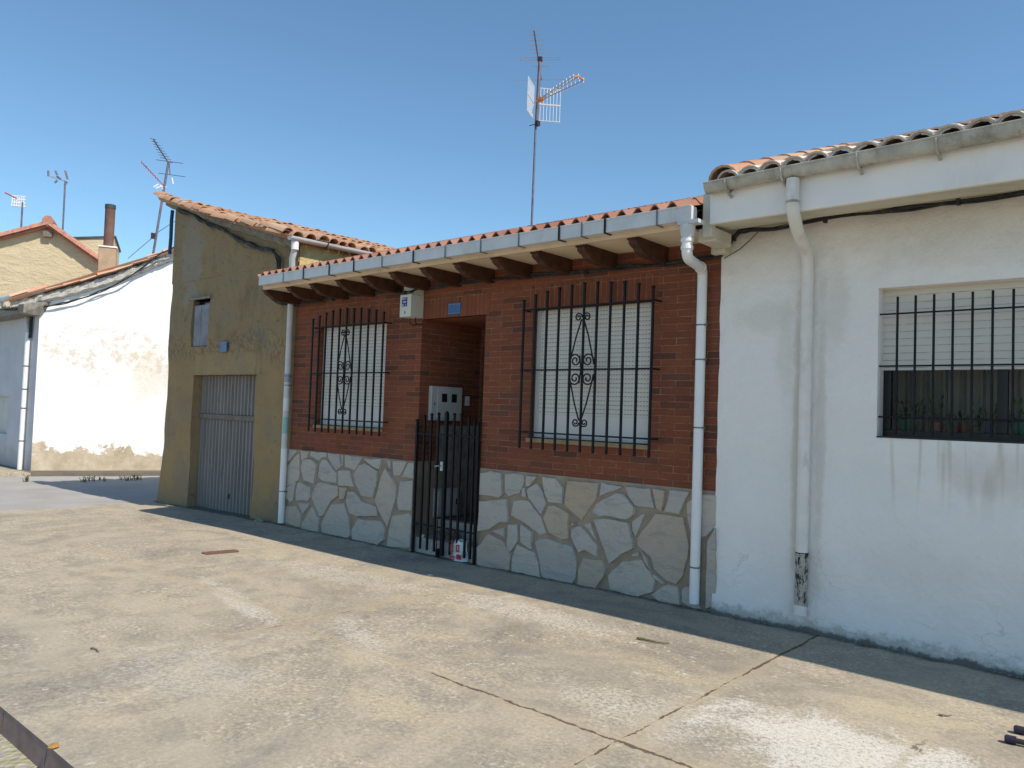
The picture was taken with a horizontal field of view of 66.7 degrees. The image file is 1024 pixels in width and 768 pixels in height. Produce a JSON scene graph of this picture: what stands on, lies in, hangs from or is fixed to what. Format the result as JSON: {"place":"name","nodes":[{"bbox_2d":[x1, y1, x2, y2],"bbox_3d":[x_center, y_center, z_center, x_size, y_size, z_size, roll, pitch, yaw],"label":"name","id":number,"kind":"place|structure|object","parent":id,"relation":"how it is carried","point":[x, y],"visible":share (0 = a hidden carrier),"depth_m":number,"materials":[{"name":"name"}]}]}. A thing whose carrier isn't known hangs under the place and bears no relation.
{"place":"outdoors","nodes":[
{"label":"outdoors","id":0,"kind":"place"},
{"bbox_2d":[0,464,27,476],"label":"front pavement","id":1,"kind":"structure","parent":0,"point":[5,471],"depth_m":17.68,"materials":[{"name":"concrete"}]},
{"bbox_2d":[0,733,37,767],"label":"road","id":2,"kind":"structure","parent":0,"point":[11,756],"depth_m":3.72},
{"bbox_2d":[0,476,159,741],"bbox_3d":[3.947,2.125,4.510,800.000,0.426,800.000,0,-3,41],"label":"ground","id":3,"kind":"structure","parent":0,"point":[41,492],"depth_m":14.48,"materials":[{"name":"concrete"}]},
{"bbox_2d":[22,473,30,481],"bbox_3d":[-9.996,1.928,16.036,0.211,0.183,0.222,0,-3,41],"label":"weed","id":4,"kind":"object","parent":3,"relation":"on","point":[27,479],"visible":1,"depth_m":16.01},
{"bbox_2d":[0,215,97,307],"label":"beige house","id":5,"kind":"structure","parent":3,"relation":"on","point":[47,250],"depth_m":22.14,"materials":[{"name":"beige paint"}]},
{"bbox_2d":[5,192,25,226],"bbox_3d":[-14.582,-4.889,22.786,0.543,1.409,0.049,3,-2,-24],"label":"tv antenna","id":6,"kind":"object","parent":5,"relation":"on","point":[15,197],"visible":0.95,"depth_m":22.84,"materials":[{"name":"metal"}]},
{"bbox_2d":[47,170,68,229],"bbox_3d":[-13.609,-5.343,23.227,0.571,2.149,0.058,3,-2,-24],"label":"tv antenna","id":7,"kind":"object","parent":5,"relation":"attached to","point":[59,178],"visible":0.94,"depth_m":23.28,"materials":[{"name":"metal"}]},
{"bbox_2d":[0,679,116,767],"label":"kerb","id":8,"kind":"structure","parent":3,"relation":"on","point":[30,731],"depth_m":3.74,"materials":[{"name":"concrete"}]},
{"bbox_2d":[47,742,59,748],"bbox_3d":[-2.103,1.655,3.568,0.070,0.010,0.053,0,-3,41],"label":"fallen leaf","id":9,"kind":"object","parent":8,"relation":"on","point":[53,745],"visible":1,"depth_m":3.56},
{"bbox_2d":[0,248,173,470],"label":"whitewashed house","id":10,"kind":"structure","parent":3,"relation":"on","point":[83,383],"depth_m":18.32,"materials":[{"name":"paint"}]},
{"bbox_2d":[0,396,8,432],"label":"window","id":11,"kind":"structure","parent":10,"relation":"in","point":[3,399],"depth_m":19.60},
{"bbox_2d":[0,247,173,310],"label":"cable","id":12,"kind":"object","parent":10,"relation":"attached to","point":[61,303],"visible":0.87,"depth_m":18.18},
{"bbox_2d":[97,204,117,270],"bbox_3d":[-10.057,-3.468,19.386,0.429,2.004,0.429,3,-2,-24],"label":"chimney","id":13,"kind":"object","parent":10,"relation":"on","point":[107,254],"visible":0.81,"depth_m":19.28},
{"bbox_2d":[129,138,184,257],"bbox_3d":[-9.027,-4.588,19.849,1.239,3.154,0.558,3,-2,-28],"label":"tv antenna","id":14,"kind":"object","parent":10,"relation":"on","point":[155,234],"visible":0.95,"depth_m":20.03,"materials":[{"name":"metal"}]},
{"bbox_2d":[79,475,106,481],"bbox_3d":[-8.930,2.005,16.568,0.488,0.136,0.550,0,-3,41],"label":"weed","id":15,"kind":"object","parent":3,"relation":"on","point":[85,480],"visible":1,"depth_m":16.60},
{"bbox_2d":[74,236,120,264],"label":"building","id":16,"kind":"structure","parent":3,"relation":"on","point":[92,243],"depth_m":28.05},
{"bbox_2d":[119,474,141,480],"bbox_3d":[-8.353,2.038,17.067,0.505,0.145,0.490,0,-3,41],"label":"weed","id":17,"kind":"object","parent":3,"relation":"on","point":[137,478],"visible":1,"depth_m":17.03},
{"bbox_2d":[153,191,395,524],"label":"ochre house","id":18,"kind":"structure","parent":3,"relation":"on","point":[227,429],"depth_m":12.07,"materials":[{"name":"paint"}]},
{"bbox_2d":[193,300,209,346],"bbox_3d":[-4.990,-0.983,12.634,0.540,0.765,0.130,0,-3,41],"label":"window","id":19,"kind":"structure","parent":18,"relation":"in","point":[201,317],"depth_m":12.58,"materials":[{"name":"grey"}]},
{"bbox_2d":[220,342,226,351],"bbox_3d":[-4.446,-0.573,11.989,0.209,0.157,0.014,0,-3,41],"label":"number plate","id":20,"kind":"object","parent":18,"relation":"attached to","point":[223,346],"visible":1,"depth_m":11.98,"materials":[{"name":"metal"}]},
{"bbox_2d":[196,375,256,514],"bbox_3d":[-4.393,0.933,12.105,1.940,2.130,0.045,0,-3,41],"label":"garage door","id":21,"kind":"structure","parent":18,"relation":"in","point":[226,446],"depth_m":12.16,"materials":[{"name":"metal"}]},
{"bbox_2d":[176,209,280,268],"bbox_3d":[-4.428,-2.148,12.049,3.223,1.601,0.099,0,-3,40],"label":"cable","id":22,"kind":"object","parent":18,"relation":"attached to","point":[241,240],"visible":0.95,"depth_m":11.82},
{"bbox_2d":[239,242,274,252],"bbox_3d":[-3.814,-2.071,11.511,1.158,0.380,0.022,0,-3,42],"label":"cable","id":23,"kind":"object","parent":18,"relation":"attached to","point":[252,248],"visible":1,"depth_m":11.54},
{"bbox_2d":[257,195,721,610],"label":"brick house","id":24,"kind":"structure","parent":3,"relation":"on","point":[576,443],"depth_m":7.86,"materials":[{"name":"brick"}]},
{"bbox_2d":[313,324,386,431],"bbox_3d":[-1.886,-0.070,10.147,1.470,1.338,0.630,0,-3,41],"label":"window","id":25,"kind":"structure","parent":24,"relation":"in","point":[379,326],"depth_m":9.97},
{"bbox_2d":[400,287,423,325],"bbox_3d":[-1.164,-0.916,9.055,0.202,0.479,0.203,0,-3,41],"label":"junction box","id":26,"kind":"object","parent":24,"relation":"attached to","point":[411,305],"visible":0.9,"depth_m":9.00,"materials":[{"name":"white plastic"}]},
{"bbox_2d":[428,386,461,420],"bbox_3d":[-0.793,0.236,9.318,0.066,0.405,0.505,0,-3,41],"label":"meter box","id":27,"kind":"object","parent":24,"relation":"attached to","point":[442,400],"visible":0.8,"depth_m":9.26,"materials":[{"name":"white metal"}]},
{"bbox_2d":[442,394,446,401],"bbox_3d":[-0.802,0.166,9.261,0.003,0.100,0.084,0,-3,41],"label":"viewing window","id":28,"kind":"structure","parent":27,"relation":"in","point":[444,396],"depth_m":9.26,"materials":[{"name":"black glass"}]},
{"bbox_2d":[437,387,461,419],"bbox_3d":[-0.748,0.238,9.331,0.008,0.375,0.405,0,-3,41],"label":"door","id":29,"kind":"structure","parent":27,"relation":"in","point":[442,407],"depth_m":9.32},
{"bbox_2d":[452,394,456,402],"bbox_3d":[-0.696,0.174,9.381,0.003,0.100,0.084,0,-3,41],"label":"viewing window","id":30,"kind":"structure","parent":27,"relation":"in","point":[454,396],"depth_m":9.38,"materials":[{"name":"black glass"}]},
{"bbox_2d":[433,487,460,516],"bbox_3d":[-0.773,1.419,9.344,0.068,0.335,0.420,0,-3,41],"label":"utility box","id":31,"kind":"object","parent":24,"relation":"on","point":[455,492],"visible":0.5,"depth_m":9.32,"materials":[{"name":"metal"}]},
{"bbox_2d":[437,490,457,514],"bbox_3d":[-0.764,1.419,9.329,0.010,0.285,0.350,0,-3,41],"label":"door","id":32,"kind":"structure","parent":31,"relation":"in","point":[454,510],"depth_m":9.32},
{"bbox_2d":[448,302,460,314],"bbox_3d":[-0.645,-0.844,8.721,0.196,0.129,0.014,0,-3,41],"label":"number plate","id":33,"kind":"object","parent":24,"relation":"attached to","point":[454,308],"visible":1,"depth_m":8.72,"materials":[{"name":"metal"}]},
{"bbox_2d":[465,396,469,405],"bbox_3d":[-0.553,0.210,9.626,0.023,0.115,0.070,0,-3,41],"label":"door bell","id":34,"kind":"object","parent":24,"relation":"attached to","point":[467,399],"depth_m":9.62,"materials":[{"name":"white plastic"}]},
{"bbox_2d":[478,347,484,512],"bbox_3d":[-0.052,0.588,9.421,0.988,2.120,0.140,0,-3,41],"label":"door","id":35,"kind":"structure","parent":24,"relation":"in","point":[483,348],"depth_m":9.76,"materials":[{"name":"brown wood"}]},
{"bbox_2d":[520,30,583,224],"bbox_3d":[0.475,-3.395,11.246,0.826,2.739,1.694,2,-2,-5],"label":"tv antenna","id":36,"kind":"object","parent":24,"relation":"attached to","point":[539,97],"visible":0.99,"depth_m":11.29,"materials":[{"name":"metal"}]},
{"bbox_2d":[526,302,651,449],"bbox_3d":[0.908,-0.069,7.699,1.480,1.348,0.630,0,-3,41],"label":"window","id":37,"kind":"structure","parent":24,"relation":"in","point":[645,308],"depth_m":7.50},
{"bbox_2d":[272,190,1023,306],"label":"cable","id":38,"kind":"object","parent":24,"relation":"attached to","point":[917,207],"visible":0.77,"depth_m":6.40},
{"bbox_2d":[699,109,1023,678],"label":"white house","id":39,"kind":"structure","parent":3,"relation":"on","point":[851,506],"depth_m":5.69,"materials":[{"name":"paint"}]},
{"bbox_2d":[724,224,787,258],"bbox_3d":[2.042,-1.168,6.337,0.668,0.227,0.012,0,-3,41],"label":"cable","id":40,"kind":"object","parent":39,"relation":"attached to","point":[750,239],"visible":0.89,"depth_m":6.43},
{"bbox_2d":[876,281,1023,443],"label":"window","id":41,"kind":"structure","parent":39,"relation":"in","point":[1002,290],"depth_m":5.53,"materials":[{"name":"clear glass"}]},
{"bbox_2d":[11,470,160,476],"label":"side pavement","id":42,"kind":"structure","parent":0,"point":[91,473],"depth_m":17.80,"materials":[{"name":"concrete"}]},
{"bbox_2d":[0,500,1023,767],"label":"pavement","id":43,"kind":"structure","parent":0,"point":[270,644],"depth_m":4.88,"materials":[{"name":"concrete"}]},
{"bbox_2d":[202,549,238,554],"bbox_3d":[-3.195,1.843,8.533,0.380,0.006,0.170,4,-3,-38],"label":"cover plate","id":44,"kind":"object","parent":43,"relation":"on","point":[220,552],"visible":1,"depth_m":8.52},
{"bbox_2d":[253,517,263,521],"bbox_3d":[-3.558,1.910,10.941,0.169,0.074,0.123,0,-3,41],"label":"rubble lump","id":45,"kind":"object","parent":43,"relation":"on","point":[258,519],"visible":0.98,"depth_m":10.90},
{"bbox_2d":[449,539,468,561],"bbox_3d":[-0.574,1.807,8.477,0.240,0.227,0.120,0,-3,41],"label":"paper bag","id":46,"kind":"object","parent":43,"relation":"on","point":[457,549],"visible":0.96,"depth_m":8.42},
{"bbox_2d":[637,637,668,643],"bbox_3d":[1.001,1.831,5.549,0.241,0.018,0.034,1,-2,29],"label":"twig","id":47,"kind":"object","parent":43,"relation":"on","point":[640,638],"visible":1,"depth_m":5.55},
{"bbox_2d":[0,0,1023,264],"label":"sky","id":48,"kind":"structure","parent":0,"point":[392,123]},
{"bbox_2d":[284,525,1021,677],"bbox_3d":[0.789,1.911,7.197,10.309,0.053,0.123,0,-3,41],"label":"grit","id":49,"kind":"object","parent":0,"point":[1009,675],"visible":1,"depth_m":7.15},
{"bbox_2d":[1004,725,1023,744],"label":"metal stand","id":50,"kind":"object","parent":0,"point":[1011,739],"visible":1,"depth_m":3.97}
]}

